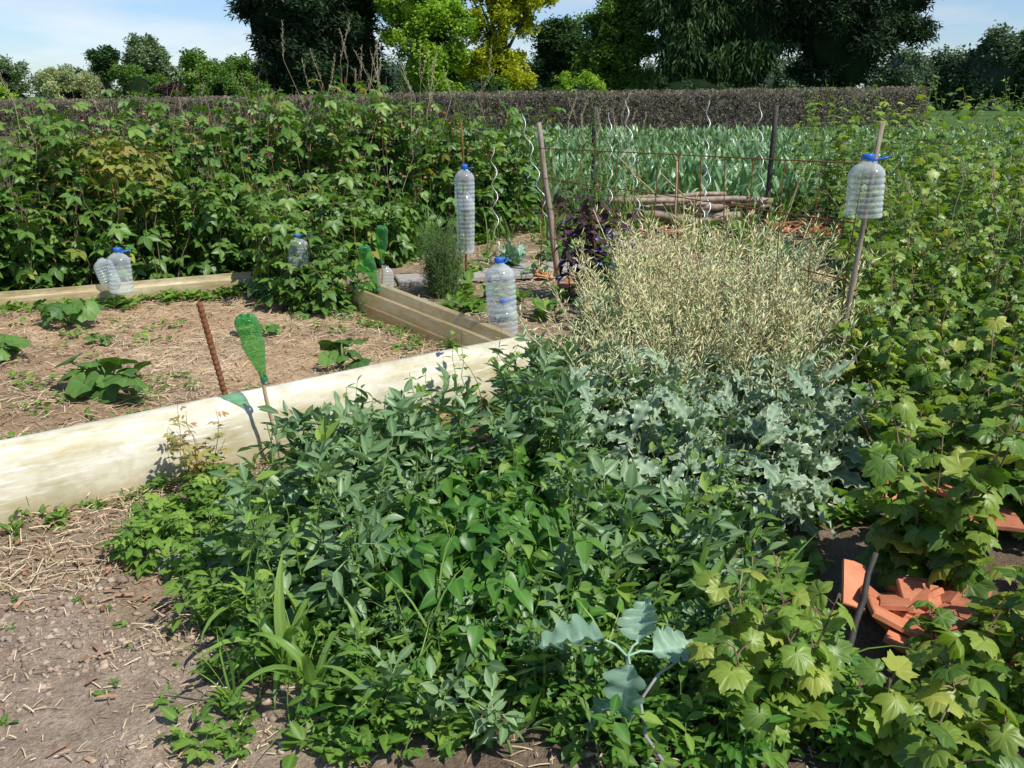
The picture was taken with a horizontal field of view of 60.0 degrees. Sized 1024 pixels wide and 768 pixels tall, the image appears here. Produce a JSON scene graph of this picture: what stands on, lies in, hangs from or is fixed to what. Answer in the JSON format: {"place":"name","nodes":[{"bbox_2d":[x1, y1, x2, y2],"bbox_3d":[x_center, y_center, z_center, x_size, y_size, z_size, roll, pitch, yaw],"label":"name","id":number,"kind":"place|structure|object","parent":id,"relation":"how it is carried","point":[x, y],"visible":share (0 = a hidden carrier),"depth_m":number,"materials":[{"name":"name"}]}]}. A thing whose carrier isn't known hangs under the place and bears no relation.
{"place":"outdoors","nodes":[
{"label":"outdoors","id":0,"kind":"place"},
{"bbox_2d":[0,97,1023,767],"bbox_3d":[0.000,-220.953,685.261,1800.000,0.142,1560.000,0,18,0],"label":"ground","id":1,"kind":"structure","parent":0,"point":[76,713],"depth_m":3.20,"materials":[{"name":"soil"}]},
{"bbox_2d":[0,334,32,360],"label":"squash plant","id":2,"kind":"object","parent":1,"relation":"on","point":[10,343],"visible":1,"depth_m":5.57,"materials":[{"name":"green plant"}]},
{"bbox_2d":[0,54,39,94],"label":"olive tree","id":3,"kind":"object","parent":1,"relation":"on","point":[11,75],"visible":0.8,"depth_m":58.15,"materials":[{"name":"green plant"}]},
{"bbox_2d":[0,82,40,100],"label":"shrub","id":4,"kind":"object","parent":1,"relation":"on","point":[4,95],"visible":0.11,"depth_m":42.44,"materials":[{"name":"green plant"}]},
{"bbox_2d":[32,64,102,101],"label":"variegated shrub","id":5,"kind":"object","parent":1,"relation":"on","point":[52,84],"visible":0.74,"depth_m":41.67,"materials":[{"name":"green plant"}]},
{"bbox_2d":[34,298,104,326],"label":"squash plant","id":6,"kind":"object","parent":1,"relation":"on","point":[76,311],"visible":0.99,"depth_m":6.28,"materials":[{"name":"green plant"}]},
{"bbox_2d":[83,333,115,344],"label":"squash plant","id":7,"kind":"object","parent":1,"relation":"on","point":[102,340],"visible":1,"depth_m":5.94,"materials":[{"name":"green plant"}]},
{"bbox_2d":[82,44,121,98],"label":"pine tree","id":8,"kind":"object","parent":1,"relation":"on","point":[102,58],"visible":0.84,"depth_m":78.53,"materials":[{"name":"green plant"}]},
{"bbox_2d":[54,353,151,403],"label":"squash plant","id":9,"kind":"object","parent":1,"relation":"on","point":[100,379],"visible":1,"depth_m":4.85,"materials":[{"name":"green plant"}]},
{"bbox_2d":[106,247,133,293],"bbox_3d":[-3.026,-0.879,6.843,0.193,0.347,0.185,0,18,0],"label":"water jug","id":10,"kind":"object","parent":1,"relation":"on","point":[117,250],"visible":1,"depth_m":6.84,"materials":[{"name":"clear plastic"}]},
{"bbox_2d":[0,271,270,311],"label":"raised bed board","id":11,"kind":"object","parent":1,"relation":"on","point":[213,282],"visible":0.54,"depth_m":7.18,"materials":[{"name":"weathered wood"}]},
{"bbox_2d":[106,62,167,100],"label":"shrub","id":12,"kind":"object","parent":1,"relation":"on","point":[134,86],"visible":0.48,"depth_m":42.27,"materials":[{"name":"green plant"}]},
{"bbox_2d":[115,32,179,89],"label":"willow tree","id":13,"kind":"object","parent":1,"relation":"on","point":[150,54],"visible":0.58,"depth_m":74.33,"materials":[{"name":"green plant"}]},
{"bbox_2d":[152,81,190,99],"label":"purple shrub","id":14,"kind":"object","parent":1,"relation":"on","point":[164,90],"visible":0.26,"depth_m":41.55,"materials":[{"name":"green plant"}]},
{"bbox_2d":[163,404,232,488],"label":"rose bush","id":15,"kind":"object","parent":1,"relation":"on","point":[192,455],"visible":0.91,"depth_m":3.73,"materials":[{"name":"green plant"}]},
{"bbox_2d":[196,302,227,394],"bbox_3d":[-1.387,-0.018,4.231,0.164,0.762,0.031,3,18,8],"label":"rebar stake","id":16,"kind":"object","parent":1,"relation":"on","point":[211,346],"visible":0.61,"depth_m":4.18,"materials":[{"name":"metal"}]},
{"bbox_2d":[170,46,261,97],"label":"hazel tree","id":17,"kind":"object","parent":1,"relation":"on","point":[193,63],"visible":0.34,"depth_m":66.66,"materials":[{"name":"green plant"}]},
{"bbox_2d":[191,59,274,100],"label":"shrub","id":18,"kind":"object","parent":1,"relation":"on","point":[225,84],"visible":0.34,"depth_m":42.30,"materials":[{"name":"green plant"}]},
{"bbox_2d":[0,65,483,268],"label":"dead canes","id":19,"kind":"object","parent":1,"relation":"on","point":[99,90],"visible":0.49,"depth_m":8.72,"materials":[{"name":"brown plant"}]},
{"bbox_2d":[200,550,303,643],"bbox_3d":[-0.778,0.698,2.721,0.400,0.292,0.353,0,18,0],"label":"maize plant","id":20,"kind":"object","parent":1,"relation":"on","point":[243,592],"visible":0.35,"depth_m":2.77,"materials":[{"name":"green plant"}]},
{"bbox_2d":[191,552,322,705],"bbox_3d":[-0.702,0.718,2.530,0.348,0.346,0.389,0,18,0],"label":"maize plant","id":21,"kind":"object","parent":1,"relation":"on","point":[281,630],"visible":0.79,"depth_m":2.57,"materials":[{"name":"green plant"}]},
{"bbox_2d":[234,313,280,336],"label":"squash plant","id":22,"kind":"object","parent":1,"relation":"on","point":[271,328],"visible":0.96,"depth_m":6.17,"materials":[{"name":"green plant"}]},
{"bbox_2d":[0,335,536,523],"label":"raised bed board","id":23,"kind":"object","parent":1,"relation":"on","point":[70,466],"visible":0.66,"depth_m":3.93,"materials":[{"name":"pale wood"}]},
{"bbox_2d":[259,370,285,468],"bbox_3d":[-1.090,0.168,4.047,0.088,0.483,0.029,0,18,0],"label":"garden stake","id":24,"kind":"object","parent":1,"relation":"on","point":[268,404],"visible":0.56,"depth_m":4.01,"materials":[{"name":"brown wood"}]},
{"bbox_2d":[235,313,268,382],"bbox_3d":[-1.150,-0.155,3.917,0.117,0.325,0.112,0,18,0],"label":"green bottle","id":25,"kind":"object","parent":24,"relation":"on","point":[264,379],"visible":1,"depth_m":3.96,"materials":[{"name":"green plastic"}]},
{"bbox_2d":[0,72,565,319],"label":"raspberry row","id":26,"kind":"object","parent":1,"relation":"on","point":[90,225],"visible":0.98,"depth_m":8.02,"materials":[{"name":"plant"}]},
{"bbox_2d":[231,628,371,715],"bbox_3d":[-0.556,0.777,2.407,0.358,0.286,0.296,-2,18,-7],"label":"maize plant","id":27,"kind":"object","parent":1,"relation":"on","point":[302,660],"visible":0.87,"depth_m":2.40,"materials":[{"name":"green plant"}]},
{"bbox_2d":[269,580,341,658],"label":"maize plant","id":28,"kind":"object","parent":1,"relation":"on","point":[306,624],"visible":0.47,"depth_m":2.69,"materials":[{"name":"green plant"}]},
{"bbox_2d":[223,0,396,98],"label":"cypress tree","id":29,"kind":"object","parent":1,"relation":"on","point":[314,26],"visible":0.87,"depth_m":45.00,"materials":[{"name":"green plant"}]},
{"bbox_2d":[1,87,650,271],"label":"nettle patch","id":30,"kind":"object","parent":1,"relation":"on","point":[602,176],"visible":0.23,"depth_m":10.96,"materials":[{"name":"green plant"}]},
{"bbox_2d":[318,338,372,369],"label":"squash plant","id":31,"kind":"object","parent":1,"relation":"on","point":[334,349],"visible":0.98,"depth_m":5.44,"materials":[{"name":"green plant"}]},
{"bbox_2d":[322,597,396,668],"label":"maize plant","id":32,"kind":"object","parent":1,"relation":"on","point":[353,617],"visible":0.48,"depth_m":2.62,"materials":[{"name":"green plant"}]},
{"bbox_2d":[146,262,589,575],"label":"paving slabs","id":33,"kind":"structure","parent":1,"relation":"on","point":[403,280],"depth_m":8.25,"materials":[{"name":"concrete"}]},
{"bbox_2d":[317,665,428,734],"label":"maize plant","id":34,"kind":"object","parent":1,"relation":"on","point":[375,700],"visible":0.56,"depth_m":2.30,"materials":[{"name":"green plant"}]},
{"bbox_2d":[17,52,807,102],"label":"distant trees","id":35,"kind":"object","parent":1,"relation":"on","point":[778,77],"visible":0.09,"depth_m":119.99,"materials":[{"name":"green plant"}]},
{"bbox_2d":[0,297,839,767],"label":"soil clods","id":36,"kind":"object","parent":1,"relation":"on","point":[98,667],"visible":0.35,"depth_m":2.80,"materials":[{"name":"brown soil"}]},
{"bbox_2d":[346,284,493,349],"bbox_3d":[-0.668,-0.377,6.176,0.078,0.260,2.333,-12,21,-32],"label":"raised bed board","id":37,"kind":"object","parent":1,"relation":"on","point":[387,311],"visible":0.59,"depth_m":6.22,"materials":[{"name":"wood"}]},
{"bbox_2d":[373,0,480,94],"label":"maple tree","id":38,"kind":"object","parent":1,"relation":"on","point":[428,25],"visible":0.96,"depth_m":43.85,"materials":[{"name":"green plant"}]},
{"bbox_2d":[0,225,854,767],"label":"straw mulch","id":39,"kind":"object","parent":1,"relation":"on","point":[88,569],"visible":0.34,"depth_m":4.65,"materials":[{"name":"beige plant"}]},
{"bbox_2d":[414,214,469,299],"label":"asparagus shrub","id":40,"kind":"object","parent":1,"relation":"on","point":[441,277],"visible":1,"depth_m":7.49,"materials":[{"name":"green plant"}]},
{"bbox_2d":[379,283,515,340],"bbox_3d":[-0.505,-0.390,6.154,0.108,0.299,1.880,-12,22,-33],"label":"raised bed board","id":41,"kind":"object","parent":1,"relation":"on","point":[477,326],"visible":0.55,"depth_m":6.11,"materials":[{"name":"wood"}]},
{"bbox_2d":[0,215,916,767],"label":"weed patch","id":42,"kind":"object","parent":1,"relation":"on","point":[666,723],"visible":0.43,"depth_m":2.59,"materials":[{"name":"green plant"}]},
{"bbox_2d":[460,124,466,271],"bbox_3d":[-0.424,-1.578,7.898,0.053,1.421,0.030,0,18,0],"label":"garden stake","id":43,"kind":"object","parent":1,"relation":"on","point":[463,191],"visible":0.83,"depth_m":7.87,"materials":[{"name":"wood"}]},
{"bbox_2d":[454,164,474,253],"bbox_3d":[-0.420,-1.557,7.906,0.181,0.779,0.181,0,18,0],"label":"water jug","id":44,"kind":"object","parent":43,"relation":"attached to","point":[464,166],"visible":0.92,"depth_m":7.87,"materials":[{"name":"clear plastic"}]},
{"bbox_2d":[0,85,931,135],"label":"clipped hedge","id":45,"kind":"object","parent":1,"relation":"on","point":[730,107],"visible":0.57,"depth_m":37.74,"materials":[{"name":"brown plant"}]},
{"bbox_2d":[448,73,514,95],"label":"shrub","id":46,"kind":"object","parent":1,"relation":"on","point":[495,84],"visible":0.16,"depth_m":41.03,"materials":[{"name":"green plant"}]},
{"bbox_2d":[442,325,522,408],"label":"bindweed plant","id":47,"kind":"object","parent":1,"relation":"on","point":[474,388],"visible":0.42,"depth_m":4.60,"materials":[{"name":"green plant"}]},
{"bbox_2d":[491,147,499,246],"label":"spiral tomato stake","id":48,"kind":"object","parent":1,"relation":"on","point":[496,193],"visible":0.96,"depth_m":9.63,"materials":[{"name":"metal"}]},
{"bbox_2d":[195,324,803,754],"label":"broad bean plants","id":49,"kind":"object","parent":1,"relation":"on","point":[401,440],"visible":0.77,"depth_m":3.01,"materials":[{"name":"green plant"}]},
{"bbox_2d":[346,437,652,666],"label":"french bean plants","id":50,"kind":"object","parent":1,"relation":"on","point":[480,539],"visible":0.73,"depth_m":2.79,"materials":[{"name":"green plant"}]},
{"bbox_2d":[485,257,517,334],"bbox_3d":[-0.067,-0.501,5.749,0.216,0.644,0.201,0,18,0],"label":"water jug","id":51,"kind":"object","parent":1,"relation":"on","point":[502,300],"visible":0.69,"depth_m":5.71,"materials":[{"name":"clear plastic"}]},
{"bbox_2d":[483,305,528,322],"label":"cabbage plant","id":52,"kind":"object","parent":1,"relation":"on","point":[506,312],"visible":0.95,"depth_m":6.75,"materials":[{"name":"green plant"}]},
{"bbox_2d":[487,237,526,267],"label":"cabbage plant","id":53,"kind":"object","parent":1,"relation":"on","point":[515,255],"visible":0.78,"depth_m":8.90,"materials":[{"name":"green plant"}]},
{"bbox_2d":[458,0,559,90],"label":"golden locust tree","id":54,"kind":"object","parent":1,"relation":"on","point":[505,16],"visible":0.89,"depth_m":45.06,"materials":[{"name":"yellow plant"}]},
{"bbox_2d":[522,115,549,236],"bbox_3d":[0.286,-1.972,9.033,0.379,1.475,0.070,0,18,0],"label":"spiral tomato stake","id":55,"kind":"object","parent":1,"relation":"on","point":[534,166],"visible":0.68,"depth_m":8.97,"materials":[{"name":"metal"}]},
{"bbox_2d":[536,122,559,277],"bbox_3d":[0.342,-1.670,8.182,0.249,1.427,0.070,0,18,0],"label":"wooden post","id":56,"kind":"object","parent":1,"relation":"on","point":[546,184],"visible":0.81,"depth_m":8.15,"materials":[{"name":"brown wood"}]},
{"bbox_2d":[540,148,864,352],"bbox_3d":[1.000,-1.095,6.358,0.045,1.214,4.027,-7,19,-21],"label":"wire trellis","id":57,"kind":"object","parent":56,"relation":"attached to","point":[724,204],"visible":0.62,"depth_m":5.74,"materials":[{"name":"metal"}]},
{"bbox_2d":[531,245,579,261],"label":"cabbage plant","id":58,"kind":"object","parent":1,"relation":"on","point":[547,255],"visible":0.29,"depth_m":9.17,"materials":[{"name":"green plant"}]},
{"bbox_2d":[529,13,591,90],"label":"oak tree","id":59,"kind":"object","parent":1,"relation":"on","point":[559,40],"visible":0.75,"depth_m":57.24,"materials":[{"name":"green plant"}]},
{"bbox_2d":[551,69,611,94],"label":"shrub","id":60,"kind":"object","parent":1,"relation":"on","point":[593,83],"visible":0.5,"depth_m":41.09,"materials":[{"name":"green plant"}]},
{"bbox_2d":[590,106,596,190],"bbox_3d":[1.244,-3.470,13.594,0.062,1.501,0.062,8,20,23],"label":"fence post","id":61,"kind":"object","parent":1,"relation":"on","point":[594,117],"visible":0.45,"depth_m":13.49,"materials":[{"name":"brown wood"}]},
{"bbox_2d":[553,187,644,301],"bbox_3d":[0.705,-1.155,7.405,0.719,0.960,0.639,0,18,0],"label":"orach plant","id":62,"kind":"object","parent":1,"relation":"on","point":[568,231],"visible":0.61,"depth_m":7.34,"materials":[{"name":"purple plant"}]},
{"bbox_2d":[537,222,663,319],"bbox_3d":[0.673,-0.829,6.768,0.980,0.745,1.139,0,18,0],"label":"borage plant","id":63,"kind":"object","parent":1,"relation":"on","point":[553,303],"visible":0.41,"depth_m":6.91,"materials":[{"name":"green plant"}]},
{"bbox_2d":[606,112,612,235],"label":"spiral tomato stake","id":64,"kind":"object","parent":1,"relation":"on","point":[607,160],"visible":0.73,"depth_m":10.18,"materials":[{"name":"metal"}]},
{"bbox_2d":[531,597,693,767],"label":"cabbage plant","id":65,"kind":"object","parent":1,"relation":"on","point":[636,622],"visible":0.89,"depth_m":2.31,"materials":[{"name":"green plant"}]},
{"bbox_2d":[565,0,660,94],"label":"lime tree","id":66,"kind":"object","parent":1,"relation":"on","point":[622,41],"visible":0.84,"depth_m":49.62,"materials":[{"name":"green plant"}]},
{"bbox_2d":[625,100,642,242],"bbox_3d":[1.395,-2.404,10.154,0.272,1.605,0.070,0,18,0],"label":"spiral tomato stake","id":67,"kind":"object","parent":1,"relation":"on","point":[633,163],"visible":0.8,"depth_m":10.10,"materials":[{"name":"metal"}]},
{"bbox_2d":[600,192,777,226],"bbox_3d":[2.374,-2.304,11.776,2.433,0.424,0.721,0,18,0],"label":"log pile","id":68,"kind":"object","parent":1,"relation":"on","point":[717,212],"visible":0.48,"depth_m":11.60,"materials":[{"name":"brown wood"}]},
{"bbox_2d":[361,121,1023,214],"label":"leek field","id":69,"kind":"structure","parent":1,"relation":"on","point":[736,142],"depth_m":19.82,"materials":[{"name":"green plant"}]},
{"bbox_2d":[652,75,735,93],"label":"laurel shrub","id":70,"kind":"object","parent":1,"relation":"on","point":[686,84],"visible":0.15,"depth_m":40.88,"materials":[{"name":"green plant"}]},
{"bbox_2d":[698,100,710,226],"bbox_3d":[2.246,-2.466,10.344,0.077,1.604,0.070,0,18,0],"label":"spiral tomato stake","id":71,"kind":"object","parent":1,"relation":"on","point":[704,154],"visible":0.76,"depth_m":10.26,"materials":[{"name":"metal"}]},
{"bbox_2d":[535,265,893,542],"bbox_3d":[1.041,0.007,4.672,1.970,0.894,2.878,0,18,0],"label":"kale plant","id":72,"kind":"object","parent":1,"relation":"on","point":[805,439],"visible":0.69,"depth_m":3.85,"materials":[{"name":"green plant"}]},
{"bbox_2d":[516,192,879,413],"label":"kale seed heads","id":73,"kind":"object","parent":72,"relation":"attached to","point":[788,298],"visible":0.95,"depth_m":4.68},
{"bbox_2d":[638,0,803,91],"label":"weeping birch tree","id":74,"kind":"object","parent":1,"relation":"on","point":[736,44],"visible":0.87,"depth_m":46.29,"materials":[{"name":"green plant"}]},
{"bbox_2d":[614,153,844,256],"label":"bean sticks","id":75,"kind":"object","parent":1,"relation":"on","point":[675,204],"visible":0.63,"depth_m":10.84,"materials":[{"name":"brown wood"}]},
{"bbox_2d":[757,102,763,234],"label":"spiral tomato stake","id":76,"kind":"object","parent":1,"relation":"on","point":[762,163],"visible":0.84,"depth_m":10.30,"materials":[{"name":"metal"}]},
{"bbox_2d":[686,551,855,765],"bbox_3d":[0.691,0.751,2.401,0.487,0.462,0.451,0,18,0],"label":"currant bush","id":77,"kind":"object","parent":1,"relation":"on","point":[742,655],"visible":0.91,"depth_m":2.31,"materials":[{"name":"green plant"}]},
{"bbox_2d":[763,105,778,223],"bbox_3d":[3.433,-2.898,11.783,0.071,1.531,0.064,8,20,23],"label":"fence post","id":78,"kind":"object","parent":1,"relation":"on","point":[772,150],"visible":0.88,"depth_m":11.71,"materials":[{"name":"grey wood"}]},
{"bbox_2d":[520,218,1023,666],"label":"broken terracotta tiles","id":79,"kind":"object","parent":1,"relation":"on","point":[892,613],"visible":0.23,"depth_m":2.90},
{"bbox_2d":[758,238,827,271],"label":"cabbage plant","id":80,"kind":"object","parent":1,"relation":"on","point":[786,245],"visible":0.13,"depth_m":8.22,"materials":[{"name":"green plant"}]},
{"bbox_2d":[760,0,945,90],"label":"pine tree","id":81,"kind":"object","parent":1,"relation":"on","point":[845,43],"visible":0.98,"depth_m":45.53,"materials":[{"name":"green plant"}]},
{"bbox_2d":[831,124,884,382],"bbox_3d":[1.749,-0.544,4.556,0.129,1.522,0.037,0,18,0],"label":"garden stake","id":82,"kind":"object","parent":1,"relation":"on","point":[862,228],"visible":0.66,"depth_m":4.47,"materials":[{"name":"brown wood"}]},
{"bbox_2d":[845,153,889,216],"bbox_3d":[1.761,-0.986,4.411,0.192,0.309,0.185,0,18,0],"label":"water jug","id":83,"kind":"object","parent":82,"relation":"attached to","point":[869,157],"visible":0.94,"depth_m":4.37,"materials":[{"name":"clear plastic"}]},
{"bbox_2d":[844,552,878,666],"bbox_3d":[1.072,0.700,2.736,0.028,0.293,0.278,11,21,31],"label":"garden stake","id":84,"kind":"object","parent":1,"relation":"on","point":[862,602],"visible":0.66,"depth_m":2.74,"materials":[{"name":"grey wood"}]},
{"bbox_2d":[818,302,940,441],"bbox_3d":[1.841,-0.031,4.453,0.520,0.655,0.641,0,18,0],"label":"currant bush","id":85,"kind":"object","parent":1,"relation":"on","point":[883,377],"visible":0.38,"depth_m":4.40,"materials":[{"name":"green plant"}]},
{"bbox_2d":[782,75,1023,246],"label":"raspberry hedge","id":86,"kind":"object","parent":1,"relation":"on","point":[949,179],"visible":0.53,"depth_m":10.55,"materials":[{"name":"plant"}]},
{"bbox_2d":[783,20,1023,110],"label":"distant trees","id":87,"kind":"object","parent":1,"relation":"on","point":[989,63],"visible":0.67,"depth_m":102.08,"materials":[{"name":"green plant"}]},
{"bbox_2d":[814,157,1023,315],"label":"currant bush","id":88,"kind":"object","parent":1,"relation":"on","point":[938,217],"visible":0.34,"depth_m":6.85,"materials":[{"name":"green plant"}]},
{"bbox_2d":[830,600,1023,767],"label":"currant bush","id":89,"kind":"object","parent":1,"relation":"on","point":[981,698],"visible":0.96,"depth_m":2.24,"materials":[{"name":"green plant"}]},
{"bbox_2d":[830,139,1023,258],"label":"currant bush","id":90,"kind":"object","parent":1,"relation":"on","point":[974,179],"visible":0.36,"depth_m":8.41,"materials":[{"name":"green plant"}]},
{"bbox_2d":[832,210,1023,360],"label":"currant bush","id":91,"kind":"object","parent":1,"relation":"on","point":[958,273],"visible":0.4,"depth_m":5.59,"materials":[{"name":"green plant"}]},
{"bbox_2d":[833,259,1023,436],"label":"currant bush","id":92,"kind":"object","parent":1,"relation":"on","point":[978,347],"visible":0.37,"depth_m":4.44,"materials":[{"name":"green plant"}]},
{"bbox_2d":[843,398,1023,598],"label":"currant bush","id":93,"kind":"object","parent":1,"relation":"on","point":[953,542],"visible":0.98,"depth_m":2.94,"materials":[{"name":"green plant"}]},
{"bbox_2d":[850,316,1023,501],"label":"currant bush","id":94,"kind":"object","parent":1,"relation":"on","point":[939,405],"visible":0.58,"depth_m":3.76,"materials":[{"name":"green plant"}]},
{"bbox_2d":[950,190,1023,332],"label":"currant bush","id":95,"kind":"object","parent":1,"relation":"on","point":[1017,283],"visible":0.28,"depth_m":5.28,"materials":[{"name":"green plant"}]},
{"bbox_2d":[955,149,1023,237],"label":"currant bush","id":96,"kind":"object","parent":1,"relation":"on","point":[1017,152],"visible":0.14,"depth_m":8.61,"materials":[{"name":"green plant"}]},
{"bbox_2d":[961,562,1023,702],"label":"currant bush","id":97,"kind":"object","parent":1,"relation":"on","point":[1012,603],"visible":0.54,"depth_m":2.50,"materials":[{"name":"green plant"}]},
{"bbox_2d":[988,188,1023,276],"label":"currant bush","id":98,"kind":"object","parent":1,"relation":"on","point":[1003,223],"visible":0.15,"depth_m":6.62,"materials":[{"name":"green plant"}]},
{"bbox_2d":[994,254,1023,406],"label":"currant bush","id":99,"kind":"object","parent":1,"relation":"on","point":[1019,292],"visible":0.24,"depth_m":4.37,"materials":[{"name":"green plant"}]},
{"bbox_2d":[996,363,1023,540],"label":"currant bush","id":100,"kind":"object","parent":1,"relation":"on","point":[1016,470],"visible":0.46,"depth_m":3.35,"materials":[{"name":"green plant"}]},
{"bbox_3d":[-1.946,-3.244,13.141,0.087,1.351,0.077,0,18,0],"label":"fence post","id":101,"kind":"object","parent":1,"relation":"on","visible":0},
{"bbox_2d":[0,113,1022,171],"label":"wire fence","id":102,"kind":"object","parent":101,"relation":"attached to","point":[712,140],"visible":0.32,"depth_m":12.17,"materials":[{"name":"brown metal"}]},
{"bbox_2d":[0,22,1023,752],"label":"seeding grass","id":103,"kind":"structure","parent":0,"point":[492,240],"depth_m":8.65,"materials":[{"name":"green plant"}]},
{"bbox_2d":[0,0,1023,96],"label":"sky","id":104,"kind":"structure","parent":0,"point":[43,33],"materials":[{"name":"blue"}]},
{"bbox_2d":[779,280,833,305],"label":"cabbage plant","id":105,"kind":"object","parent":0,"point":[815,293],"visible":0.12,"depth_m":7.27,"materials":[{"name":"green plant"}]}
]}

